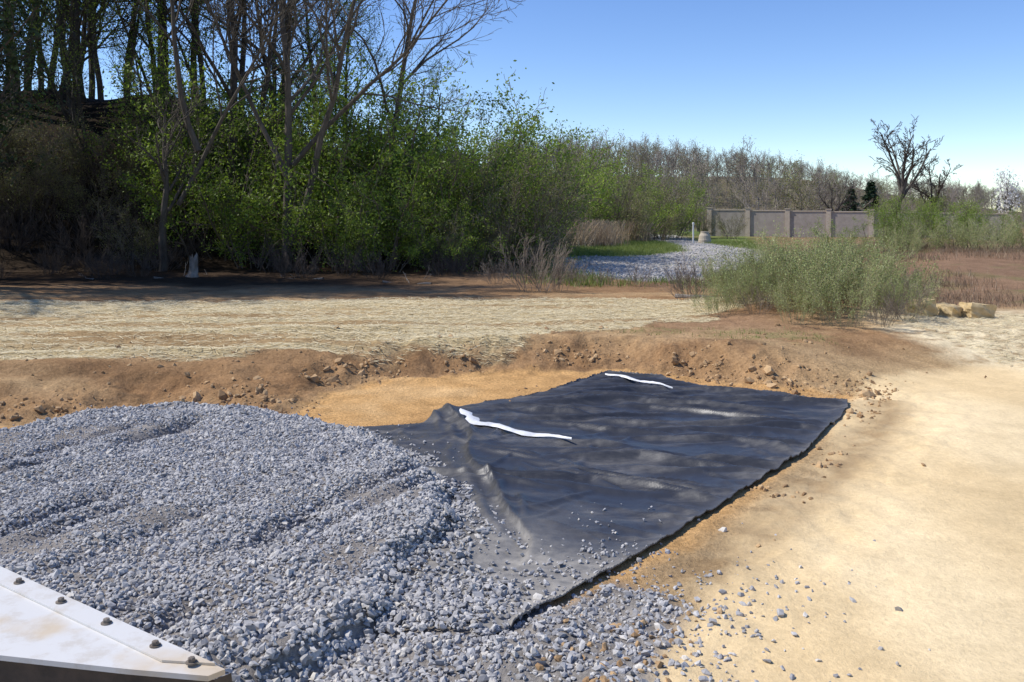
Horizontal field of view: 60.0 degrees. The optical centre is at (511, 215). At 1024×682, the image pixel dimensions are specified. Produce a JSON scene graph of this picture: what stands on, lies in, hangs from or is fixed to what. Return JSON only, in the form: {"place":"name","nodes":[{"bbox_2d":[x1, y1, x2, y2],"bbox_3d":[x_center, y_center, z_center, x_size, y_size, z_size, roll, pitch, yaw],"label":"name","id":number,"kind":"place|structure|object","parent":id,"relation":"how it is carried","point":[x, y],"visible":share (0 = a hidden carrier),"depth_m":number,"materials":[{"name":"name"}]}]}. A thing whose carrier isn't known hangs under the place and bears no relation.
{"place":"outdoors","nodes":[
{"label":"outdoors","id":0,"kind":"place"},
{"bbox_2d":[0,90,1023,681],"bbox_3d":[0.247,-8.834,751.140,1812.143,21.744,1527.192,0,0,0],"label":"ground","id":1,"kind":"structure","parent":0,"point":[940,560],"depth_m":9.01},
{"bbox_2d":[0,146,60,219],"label":"twiggy shrub","id":2,"kind":"object","parent":1,"relation":"on","point":[31,182],"visible":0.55,"depth_m":29.25,"materials":[{"name":"brown plant"}]},
{"bbox_2d":[0,0,69,146],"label":"shade tree","id":3,"kind":"object","parent":1,"relation":"on","point":[8,24],"visible":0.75,"depth_m":23.11,"materials":[{"name":"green plant"}]},
{"bbox_2d":[0,0,71,83],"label":"shade tree","id":4,"kind":"object","parent":1,"relation":"on","point":[11,37],"visible":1,"depth_m":20.57,"materials":[{"name":"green plant"}]},
{"bbox_2d":[10,0,71,119],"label":"tree","id":5,"kind":"object","parent":1,"relation":"on","point":[65,75],"visible":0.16,"depth_m":34.30,"materials":[{"name":"brown plant"}]},
{"bbox_2d":[0,0,81,128],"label":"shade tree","id":6,"kind":"object","parent":1,"relation":"on","point":[8,66],"visible":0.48,"depth_m":24.33,"materials":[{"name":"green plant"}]},
{"bbox_2d":[0,0,86,108],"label":"shade tree","id":7,"kind":"object","parent":1,"relation":"on","point":[40,77],"visible":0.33,"depth_m":32.04,"materials":[{"name":"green plant"}]},
{"bbox_2d":[0,117,88,225],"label":"twiggy shrub","id":8,"kind":"object","parent":1,"relation":"on","point":[17,187],"visible":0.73,"depth_m":29.04,"materials":[{"name":"brown plant"}]},
{"bbox_2d":[0,6,99,188],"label":"shade tree","id":9,"kind":"object","parent":1,"relation":"on","point":[11,93],"visible":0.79,"depth_m":23.36,"materials":[{"name":"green plant"}]},
{"bbox_2d":[28,234,86,273],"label":"bare brush","id":10,"kind":"object","parent":1,"relation":"on","point":[55,258],"visible":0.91,"depth_m":25.44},
{"bbox_2d":[6,94,128,189],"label":"twiggy shrub","id":11,"kind":"object","parent":1,"relation":"on","point":[66,137],"visible":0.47,"depth_m":30.44,"materials":[{"name":"brown plant"}]},
{"bbox_2d":[26,193,120,255],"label":"bare brush","id":12,"kind":"object","parent":1,"relation":"on","point":[92,231],"visible":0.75,"depth_m":28.07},
{"bbox_2d":[0,0,147,171],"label":"tree","id":13,"kind":"object","parent":1,"relation":"on","point":[75,82],"visible":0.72,"depth_m":30.61,"materials":[{"name":"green plant"}]},
{"bbox_2d":[46,121,134,185],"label":"bare brush","id":14,"kind":"object","parent":1,"relation":"on","point":[98,163],"visible":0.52,"depth_m":30.46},
{"bbox_2d":[27,141,154,225],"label":"twiggy shrub","id":15,"kind":"object","parent":1,"relation":"on","point":[71,191],"visible":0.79,"depth_m":29.23,"materials":[{"name":"brown plant"}]},
{"bbox_2d":[39,197,147,266],"bbox_3d":[-12.853,0.536,27.417,2.797,2.259,2.565,0,0,6],"label":"bare brush","id":16,"kind":"object","parent":1,"relation":"on","point":[81,235],"visible":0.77,"depth_m":27.48,"materials":[{"name":"plant"}]},
{"bbox_2d":[49,110,154,191],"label":"twiggy shrub","id":17,"kind":"object","parent":1,"relation":"on","point":[83,158],"visible":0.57,"depth_m":30.57,"materials":[{"name":"brown plant"}]},
{"bbox_2d":[43,0,168,127],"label":"shade tree","id":18,"kind":"object","parent":1,"relation":"on","point":[74,107],"visible":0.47,"depth_m":33.43,"materials":[{"name":"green plant"}]},
{"bbox_2d":[57,0,169,110],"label":"tree","id":19,"kind":"object","parent":1,"relation":"on","point":[63,97],"visible":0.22,"depth_m":36.66,"materials":[{"name":"brown plant"}]},
{"bbox_2d":[0,566,231,681],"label":"painted steel guard","id":20,"kind":"object","parent":1,"relation":"on","point":[47,634],"visible":1,"depth_m":2.05,"materials":[{"name":"white paint"}]},
{"bbox_2d":[80,0,156,98],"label":"shade tree","id":21,"kind":"object","parent":1,"relation":"on","point":[90,64],"visible":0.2,"depth_m":40.73,"materials":[{"name":"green plant"}]},
{"bbox_2d":[74,0,187,139],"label":"tree","id":22,"kind":"object","parent":1,"relation":"on","point":[141,19],"visible":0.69,"depth_m":32.04,"materials":[{"name":"brown plant"}]},
{"bbox_2d":[87,197,176,267],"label":"twiggy shrub","id":23,"kind":"object","parent":1,"relation":"on","point":[142,232],"visible":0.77,"depth_m":26.95,"materials":[{"name":"brown plant"}]},
{"bbox_2d":[74,1,213,210],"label":"tree","id":24,"kind":"object","parent":1,"relation":"on","point":[136,65],"visible":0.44,"depth_m":31.25,"materials":[{"name":"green plant"}]},
{"bbox_2d":[125,231,189,271],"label":"bare brush","id":25,"kind":"object","parent":1,"relation":"on","point":[152,259],"visible":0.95,"depth_m":26.18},
{"bbox_2d":[75,91,254,222],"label":"green shrub","id":26,"kind":"object","parent":1,"relation":"on","point":[153,164],"visible":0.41,"depth_m":29.70,"materials":[{"name":"green plant"}]},
{"bbox_2d":[122,0,226,147],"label":"tree","id":27,"kind":"object","parent":1,"relation":"on","point":[197,19],"visible":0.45,"depth_m":33.23,"materials":[{"name":"brown plant"}]},
{"bbox_2d":[151,214,221,265],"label":"bare brush","id":28,"kind":"object","parent":1,"relation":"on","point":[191,252],"visible":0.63,"depth_m":27.82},
{"bbox_2d":[115,103,321,268],"bbox_3d":[-9.679,-0.979,28.871,6.434,5.204,6.991,0,0,31],"label":"green shrub","id":29,"kind":"object","parent":1,"relation":"on","point":[156,199],"visible":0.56,"depth_m":27.35,"materials":[{"name":"green plant"}]},
{"bbox_2d":[102,15,356,204],"bbox_3d":[-9.918,-3.513,32.581,8.786,7.106,9.547,0,0,7],"label":"green shrub","id":30,"kind":"object","parent":1,"relation":"on","point":[150,66],"visible":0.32,"depth_m":30.65,"materials":[{"name":"green plant"}]},
{"bbox_2d":[142,0,320,124],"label":"tree","id":31,"kind":"object","parent":1,"relation":"on","point":[261,62],"visible":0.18,"depth_m":35.79,"materials":[{"name":"green plant"}]},
{"bbox_2d":[111,0,368,270],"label":"bare tree","id":32,"kind":"object","parent":1,"relation":"on","point":[166,151],"visible":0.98,"depth_m":26.37,"materials":[{"name":"brown plant"}]},
{"bbox_2d":[132,0,354,242],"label":"bare tree","id":33,"kind":"object","parent":1,"relation":"on","point":[233,84],"visible":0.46,"depth_m":30.08,"materials":[{"name":"brown plant"}]},
{"bbox_2d":[187,170,321,270],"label":"green shrub","id":34,"kind":"object","parent":1,"relation":"on","point":[229,243],"visible":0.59,"depth_m":27.60,"materials":[{"name":"green plant"}]},
{"bbox_2d":[128,52,403,258],"bbox_3d":[-8.158,-2.184,29.231,8.180,7.029,9.579,0,0,-17],"label":"green shrub","id":35,"kind":"object","parent":1,"relation":"on","point":[259,205],"visible":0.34,"depth_m":27.80,"materials":[{"name":"green plant"}]},
{"bbox_2d":[170,0,371,214],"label":"bare tree","id":36,"kind":"object","parent":1,"relation":"on","point":[270,87],"visible":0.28,"depth_m":33.01,"materials":[{"name":"brown plant"}]},
{"bbox_2d":[196,91,407,264],"bbox_3d":[-6.794,-1.412,28.938,6.988,6.005,8.183,0,0,20],"label":"green shrub","id":37,"kind":"object","parent":1,"relation":"on","point":[258,216],"visible":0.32,"depth_m":27.81,"materials":[{"name":"green plant"}]},
{"bbox_2d":[160,31,444,233],"bbox_3d":[-7.285,-2.905,32.952,10.313,7.677,9.492,0,0,-16],"label":"green shrub","id":38,"kind":"object","parent":1,"relation":"on","point":[341,87],"visible":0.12,"depth_m":30.78,"materials":[{"name":"green plant"}]},
{"bbox_2d":[263,183,394,270],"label":"green shrub","id":39,"kind":"object","parent":1,"relation":"on","point":[341,235],"visible":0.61,"depth_m":26.35,"materials":[{"name":"green plant"}]},
{"bbox_2d":[141,0,522,271],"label":"bare tree","id":40,"kind":"object","parent":1,"relation":"on","point":[318,137],"visible":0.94,"depth_m":26.59,"materials":[{"name":"brown plant"}]},
{"bbox_2d":[251,0,420,149],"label":"tree","id":41,"kind":"object","parent":1,"relation":"on","point":[352,39],"visible":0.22,"depth_m":35.21,"materials":[{"name":"green plant"}]},
{"bbox_2d":[250,0,432,158],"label":"tree","id":42,"kind":"object","parent":1,"relation":"on","point":[368,39],"visible":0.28,"depth_m":34.46,"materials":[{"name":"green plant"}]},
{"bbox_2d":[254,116,449,270],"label":"green shrub","id":43,"kind":"object","parent":1,"relation":"on","point":[305,235],"visible":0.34,"depth_m":27.07,"materials":[{"name":"green plant"}]},
{"bbox_2d":[241,50,488,256],"bbox_3d":[-5.495,-2.150,31.429,9.034,7.307,9.816,0,0,15],"label":"green shrub","id":44,"kind":"object","parent":1,"relation":"on","point":[411,132],"visible":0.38,"depth_m":29.31,"materials":[{"name":"green plant"}]},
{"bbox_2d":[320,167,467,272],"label":"green shrub","id":45,"kind":"object","parent":1,"relation":"on","point":[413,252],"visible":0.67,"depth_m":26.47,"materials":[{"name":"green plant"}]},
{"bbox_2d":[304,0,500,145],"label":"bare tree","id":46,"kind":"object","parent":1,"relation":"on","point":[420,64],"visible":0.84,"depth_m":33.00,"materials":[{"name":"brown plant"}]},
{"bbox_2d":[279,70,536,254],"bbox_3d":[-4.201,-1.711,31.602,7.610,6.321,8.934,0,0,36],"label":"green shrub","id":47,"kind":"object","parent":1,"relation":"on","point":[367,152],"visible":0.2,"depth_m":29.15,"materials":[{"name":"green plant"}]},
{"bbox_2d":[375,45,478,146],"bbox_3d":[-3.696,-3.296,38.757,5.480,9.056,3.688,0,0,23],"label":"tree","id":48,"kind":"object","parent":1,"relation":"on","point":[439,61],"visible":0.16,"depth_m":38.18,"materials":[{"name":"green plant"}]},
{"bbox_2d":[349,116,515,264],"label":"green shrub","id":49,"kind":"object","parent":1,"relation":"on","point":[477,136],"visible":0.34,"depth_m":27.99,"materials":[{"name":"green plant"}]},
{"bbox_2d":[309,60,558,252],"bbox_3d":[-2.836,-2.117,33.546,8.295,7.128,9.713,0,0,-27],"label":"green shrub","id":50,"kind":"object","parent":1,"relation":"on","point":[492,104],"visible":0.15,"depth_m":32.17,"materials":[{"name":"green plant"}]},
{"bbox_2d":[352,109,527,267],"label":"green shrub","id":51,"kind":"object","parent":1,"relation":"on","point":[404,186],"visible":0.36,"depth_m":27.36,"materials":[{"name":"green plant"}]},
{"bbox_2d":[391,172,516,270],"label":"green shrub","id":52,"kind":"object","parent":1,"relation":"on","point":[417,232],"visible":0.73,"depth_m":26.26,"materials":[{"name":"green plant"}]},
{"bbox_2d":[0,401,930,681],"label":"gravel","id":53,"kind":"structure","parent":1,"relation":"on","point":[364,589],"depth_m":4.93,"materials":[{"name":"gravel"}]},
{"bbox_2d":[411,198,524,271],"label":"twiggy shrub","id":54,"kind":"object","parent":1,"relation":"on","point":[462,252],"visible":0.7,"depth_m":26.43,"materials":[{"name":"green plant"}]},
{"bbox_2d":[411,128,561,267],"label":"green shrub","id":55,"kind":"object","parent":1,"relation":"on","point":[492,200],"visible":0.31,"depth_m":27.24,"materials":[{"name":"green plant"}]},
{"bbox_2d":[0,324,986,681],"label":"soil clods","id":56,"kind":"object","parent":1,"relation":"on","point":[768,370],"visible":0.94,"depth_m":9.92,"materials":[{"name":"soil"}]},
{"bbox_2d":[0,296,1023,366],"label":"straw mulch","id":57,"kind":"object","parent":1,"relation":"on","point":[412,335],"visible":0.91,"depth_m":14.19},
{"bbox_2d":[435,134,590,271],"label":"twiggy shrub","id":58,"kind":"object","parent":1,"relation":"on","point":[510,225],"visible":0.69,"depth_m":27.09,"materials":[{"name":"green plant"}]},
{"bbox_2d":[419,121,611,259],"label":"green shrub","id":59,"kind":"object","parent":1,"relation":"on","point":[557,145],"visible":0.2,"depth_m":29.49,"materials":[{"name":"green plant"}]},
{"bbox_2d":[419,100,626,251],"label":"green shrub","id":60,"kind":"object","parent":1,"relation":"on","point":[565,152],"visible":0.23,"depth_m":33.22,"materials":[{"name":"green plant"}]},
{"bbox_2d":[467,145,587,266],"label":"twiggy shrub","id":61,"kind":"object","parent":1,"relation":"on","point":[546,204],"visible":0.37,"depth_m":27.93,"materials":[{"name":"green plant"}]},
{"bbox_2d":[459,156,601,259],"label":"twiggy shrub","id":62,"kind":"object","parent":1,"relation":"on","point":[549,209],"visible":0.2,"depth_m":31.02,"materials":[{"name":"green plant"}]},
{"bbox_2d":[489,227,584,291],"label":"bare brush","id":63,"kind":"object","parent":1,"relation":"on","point":[539,264],"visible":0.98,"depth_m":19.39,"materials":[{"name":"plant"}]},
{"bbox_2d":[517,239,580,291],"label":"bare brush","id":64,"kind":"object","parent":1,"relation":"on","point":[563,266],"visible":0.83,"depth_m":19.63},
{"bbox_2d":[542,153,628,230],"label":"green shrub","id":65,"kind":"object","parent":1,"relation":"on","point":[602,195],"visible":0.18,"depth_m":50.45,"materials":[{"name":"green plant"}]},
{"bbox_2d":[560,148,650,223],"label":"twiggy shrub","id":66,"kind":"object","parent":1,"relation":"on","point":[630,199],"visible":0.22,"depth_m":54.98,"materials":[{"name":"green plant"}]},
{"bbox_2d":[364,370,847,636],"bbox_3d":[0.339,1.968,7.585,3.667,0.206,6.850,0,0,39],"label":"geotextile fabric","id":67,"kind":"object","parent":1,"relation":"on","point":[679,455],"visible":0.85,"depth_m":7.09,"materials":[{"name":"fabric"}]},
{"bbox_2d":[459,408,571,438],"bbox_3d":[-0.035,1.919,8.058,0.218,0.086,1.461,0,0,-44],"label":"white plastic strip","id":68,"kind":"object","parent":67,"relation":"on","point":[471,418],"visible":1,"depth_m":8.11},
{"bbox_2d":[583,176,658,239],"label":"twiggy shrub","id":69,"kind":"object","parent":1,"relation":"on","point":[637,214],"visible":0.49,"depth_m":53.59,"materials":[{"name":"green plant"}]},
{"bbox_2d":[604,170,683,239],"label":"green shrub","id":70,"kind":"object","parent":1,"relation":"on","point":[660,213],"visible":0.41,"depth_m":59.57,"materials":[{"name":"green plant"}]},
{"bbox_2d":[619,168,694,239],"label":"twiggy shrub","id":71,"kind":"object","parent":1,"relation":"on","point":[680,201],"visible":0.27,"depth_m":63.03,"materials":[{"name":"green plant"}]},
{"bbox_2d":[561,235,757,279],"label":"path gravel","id":72,"kind":"structure","parent":1,"relation":"on","point":[662,274],"depth_m":31.22,"materials":[{"name":"gravel"}]},
{"bbox_2d":[619,168,712,238],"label":"green shrub","id":73,"kind":"object","parent":1,"relation":"on","point":[690,221],"visible":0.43,"depth_m":65.39,"materials":[{"name":"green plant"}]},
{"bbox_2d":[655,258,714,300],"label":"bare brush","id":74,"kind":"object","parent":1,"relation":"on","point":[677,274],"visible":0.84,"depth_m":17.25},
{"bbox_2d":[682,267,753,315],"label":"willow brush","id":75,"kind":"object","parent":1,"relation":"on","point":[729,292],"visible":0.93,"depth_m":14.42,"materials":[{"name":"green plant"}]},
{"bbox_2d":[692,231,793,302],"bbox_3d":[4.183,0.949,15.857,1.703,1.360,1.742,0,0,-33],"label":"willow brush","id":76,"kind":"object","parent":1,"relation":"on","point":[718,269],"visible":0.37,"depth_m":15.87,"materials":[{"name":"green plant"}]},
{"bbox_2d":[692,241,797,308],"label":"willow brush","id":77,"kind":"object","parent":1,"relation":"on","point":[759,283],"visible":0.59,"depth_m":14.86,"materials":[{"name":"green plant"}]},
{"bbox_2d":[481,125,1023,231],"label":"distant trees","id":78,"kind":"object","parent":1,"relation":"on","point":[703,170],"visible":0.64,"depth_m":135.33,"materials":[{"name":"brown plant"}]},
{"bbox_2d":[718,220,863,310],"bbox_3d":[4.896,0.827,14.736,2.031,1.602,2.416,0,0,-23],"label":"willow brush","id":79,"kind":"object","parent":1,"relation":"on","point":[771,252],"visible":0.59,"depth_m":14.67,"materials":[{"name":"green plant"}]},
{"bbox_2d":[761,267,829,323],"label":"willow brush","id":80,"kind":"object","parent":1,"relation":"on","point":[804,303],"visible":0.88,"depth_m":13.47,"materials":[{"name":"green plant"}]},
{"bbox_2d":[755,261,835,317],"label":"willow brush","id":81,"kind":"object","parent":1,"relation":"on","point":[768,290],"visible":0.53,"depth_m":13.92,"materials":[{"name":"green plant"}]},
{"bbox_2d":[781,259,848,318],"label":"willow brush","id":82,"kind":"object","parent":1,"relation":"on","point":[797,290],"visible":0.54,"depth_m":13.94,"materials":[{"name":"green plant"}]},
{"bbox_2d":[760,227,899,315],"bbox_3d":[4.932,0.920,14.400,1.466,1.477,2.312,0,0,-22],"label":"willow brush","id":83,"kind":"object","parent":1,"relation":"on","point":[796,270],"visible":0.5,"depth_m":14.08,"materials":[{"name":"green plant"}]},
{"bbox_2d":[789,255,885,327],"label":"willow brush","id":84,"kind":"object","parent":1,"relation":"on","point":[868,300],"visible":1,"depth_m":13.17,"materials":[{"name":"green plant"}]},
{"bbox_2d":[777,232,906,310],"bbox_3d":[5.187,0.948,14.596,1.366,1.377,2.155,0,0,-38],"label":"willow brush","id":85,"kind":"object","parent":1,"relation":"on","point":[839,259],"visible":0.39,"depth_m":14.25,"materials":[{"name":"green plant"}]},
{"bbox_2d":[785,226,906,310],"bbox_3d":[5.561,0.904,14.895,1.877,1.465,1.835,0,0,18],"label":"willow brush","id":86,"kind":"object","parent":1,"relation":"on","point":[889,278],"visible":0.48,"depth_m":14.73,"materials":[{"name":"green plant"}]},
{"bbox_2d":[706,207,1012,236],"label":"posts","id":87,"kind":"object","parent":1,"relation":"on","point":[787,218],"visible":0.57,"depth_m":67.38,"materials":[{"name":"concrete"}]},
{"bbox_2d":[712,210,1006,240],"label":"panels","id":88,"kind":"object","parent":87,"relation":"attached to","point":[799,220],"visible":0.4,"depth_m":67.12,"materials":[{"name":"concrete"}]},
{"bbox_2d":[808,217,917,304],"bbox_3d":[6.071,0.838,15.632,2.537,1.622,1.609,0,0,-23],"label":"willow brush","id":89,"kind":"object","parent":1,"relation":"on","point":[891,240],"visible":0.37,"depth_m":15.58,"materials":[{"name":"green plant"}]},
{"bbox_2d":[811,229,948,303],"bbox_3d":[6.485,0.928,15.850,2.274,1.507,1.911,0,0,14],"label":"willow brush","id":90,"kind":"object","parent":1,"relation":"on","point":[885,259],"visible":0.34,"depth_m":15.44,"materials":[{"name":"green plant"}]},
{"bbox_2d":[860,284,907,326],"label":"bare brush","id":91,"kind":"object","parent":1,"relation":"on","point":[887,308],"visible":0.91,"depth_m":13.38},
{"bbox_2d":[851,203,924,253],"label":"green shrub","id":92,"kind":"object","parent":1,"relation":"on","point":[882,222],"visible":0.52,"depth_m":29.31,"materials":[{"name":"green plant"}]},
{"bbox_2d":[853,273,939,320],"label":"willow brush","id":93,"kind":"object","parent":1,"relation":"on","point":[911,293],"visible":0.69,"depth_m":13.88,"materials":[{"name":"green plant"}]},
{"bbox_2d":[868,270,930,321],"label":"bare brush","id":94,"kind":"object","parent":1,"relation":"on","point":[909,291],"visible":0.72,"depth_m":13.84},
{"bbox_2d":[869,117,942,211],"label":"bare tree","id":95,"kind":"object","parent":1,"relation":"on","point":[901,180],"visible":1,"depth_m":75.51,"materials":[{"name":"brown plant"}]},
{"bbox_2d":[865,191,965,247],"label":"green shrub","id":96,"kind":"object","parent":1,"relation":"on","point":[894,214],"visible":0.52,"depth_m":29.96,"materials":[{"name":"green plant"}]},
{"bbox_2d":[891,210,963,250],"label":"willow brush","id":97,"kind":"object","parent":1,"relation":"on","point":[934,238],"visible":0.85,"depth_m":28.19,"materials":[{"name":"green plant"}]},
{"bbox_2d":[897,156,962,211],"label":"bare tree","id":98,"kind":"object","parent":1,"relation":"on","point":[940,187],"visible":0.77,"depth_m":77.21,"materials":[{"name":"brown plant"}]},
{"bbox_2d":[908,193,989,248],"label":"green shrub","id":99,"kind":"object","parent":1,"relation":"on","point":[973,217],"visible":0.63,"depth_m":29.68,"materials":[{"name":"green plant"}]},
{"bbox_2d":[920,211,999,251],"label":"willow brush","id":100,"kind":"object","parent":1,"relation":"on","point":[961,236],"visible":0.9,"depth_m":28.07,"materials":[{"name":"green plant"}]},
{"bbox_2d":[959,302,996,318],"bbox_3d":[7.727,1.601,14.698,0.562,0.308,0.366,8,-5,-7],"label":"sandstone block","id":101,"kind":"object","parent":1,"relation":"on","point":[973,310],"depth_m":14.56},
{"bbox_2d":[942,198,1021,247],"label":"green shrub","id":102,"kind":"object","parent":1,"relation":"on","point":[966,214],"visible":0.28,"depth_m":30.35,"materials":[{"name":"green plant"}]},
{"bbox_2d":[960,213,1019,251],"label":"willow brush","id":103,"kind":"object","parent":1,"relation":"on","point":[994,237],"visible":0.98,"depth_m":26.84,"materials":[{"name":"green plant"}]},
{"bbox_2d":[990,165,1022,214],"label":"blossom tree","id":104,"kind":"object","parent":1,"relation":"on","point":[1011,188],"visible":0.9,"depth_m":72.76,"materials":[{"name":"white plant"}]},
{"bbox_2d":[0,0,1023,211],"label":"sky","id":105,"kind":"structure","parent":0,"point":[809,77],"materials":[{"name":"blue"}]},
{"bbox_2d":[549,217,662,247],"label":"reed grass","id":106,"kind":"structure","parent":0,"point":[602,232],"depth_m":45.12,"materials":[{"name":"plant"}]},
{"bbox_2d":[508,239,766,288],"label":"green grass","id":107,"kind":"structure","parent":0,"point":[641,247],"depth_m":36.26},
{"bbox_2d":[746,240,1023,308],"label":"dry grass","id":108,"kind":"structure","parent":0,"point":[953,249],"depth_m":21.04,"materials":[{"name":"plant"}]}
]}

